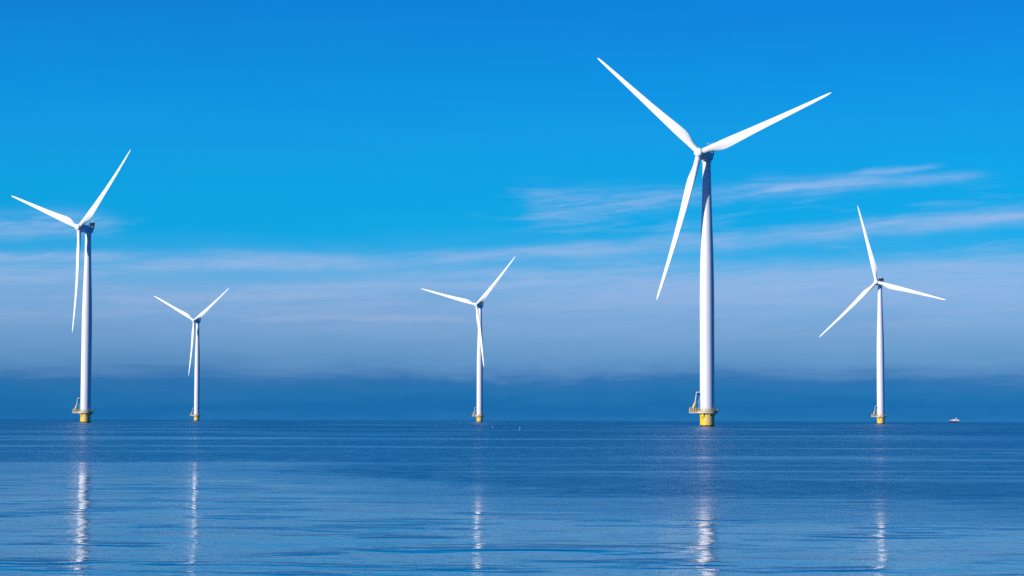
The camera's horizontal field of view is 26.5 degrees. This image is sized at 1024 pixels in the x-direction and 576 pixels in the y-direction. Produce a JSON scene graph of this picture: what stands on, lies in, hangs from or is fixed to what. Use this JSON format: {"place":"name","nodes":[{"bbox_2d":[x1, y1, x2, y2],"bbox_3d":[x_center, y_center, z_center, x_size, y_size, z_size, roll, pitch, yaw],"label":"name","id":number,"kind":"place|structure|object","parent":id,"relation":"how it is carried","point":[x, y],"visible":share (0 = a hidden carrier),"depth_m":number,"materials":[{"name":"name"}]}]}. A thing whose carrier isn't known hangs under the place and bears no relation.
{"place":"outdoors","nodes":[
{"label":"outdoors","id":0,"kind":"place"},
{"bbox_2d":[0,419,1023,575],"bbox_3d":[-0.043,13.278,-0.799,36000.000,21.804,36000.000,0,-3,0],"label":"sea","id":1,"kind":"structure","parent":0,"point":[122,497],"depth_m":65.82,"materials":[{"name":"blue liquid"}]},
{"bbox_2d":[12,149,130,422],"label":"wind turbine","id":2,"kind":"object","parent":1,"relation":"in","point":[85,412],"visible":1,"depth_m":1068.10,"materials":[{"name":"white metal"}]},
{"bbox_2d":[154,288,228,420],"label":"wind turbine","id":3,"kind":"object","parent":1,"relation":"in","point":[197,321],"visible":0.99,"depth_m":2078.59,"materials":[{"name":"white metal"}]},
{"bbox_2d":[423,257,514,421],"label":"wind turbine","id":4,"kind":"object","parent":1,"relation":"in","point":[478,305],"visible":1,"depth_m":1778.08,"materials":[{"name":"white metal"}]},
{"bbox_2d":[598,58,829,426],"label":"wind turbine","id":5,"kind":"object","parent":1,"relation":"in","point":[706,412],"visible":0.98,"depth_m":761.04,"materials":[{"name":"white metal"}]},
{"bbox_2d":[819,206,944,423],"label":"wind turbine","id":6,"kind":"object","parent":1,"relation":"in","point":[880,416],"visible":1,"depth_m":1469.62,"materials":[{"name":"white metal"}]},
{"bbox_2d":[0,0,1023,421],"label":"sky","id":7,"kind":"structure","parent":0,"point":[327,165],"materials":[{"name":"blue"}]}
]}

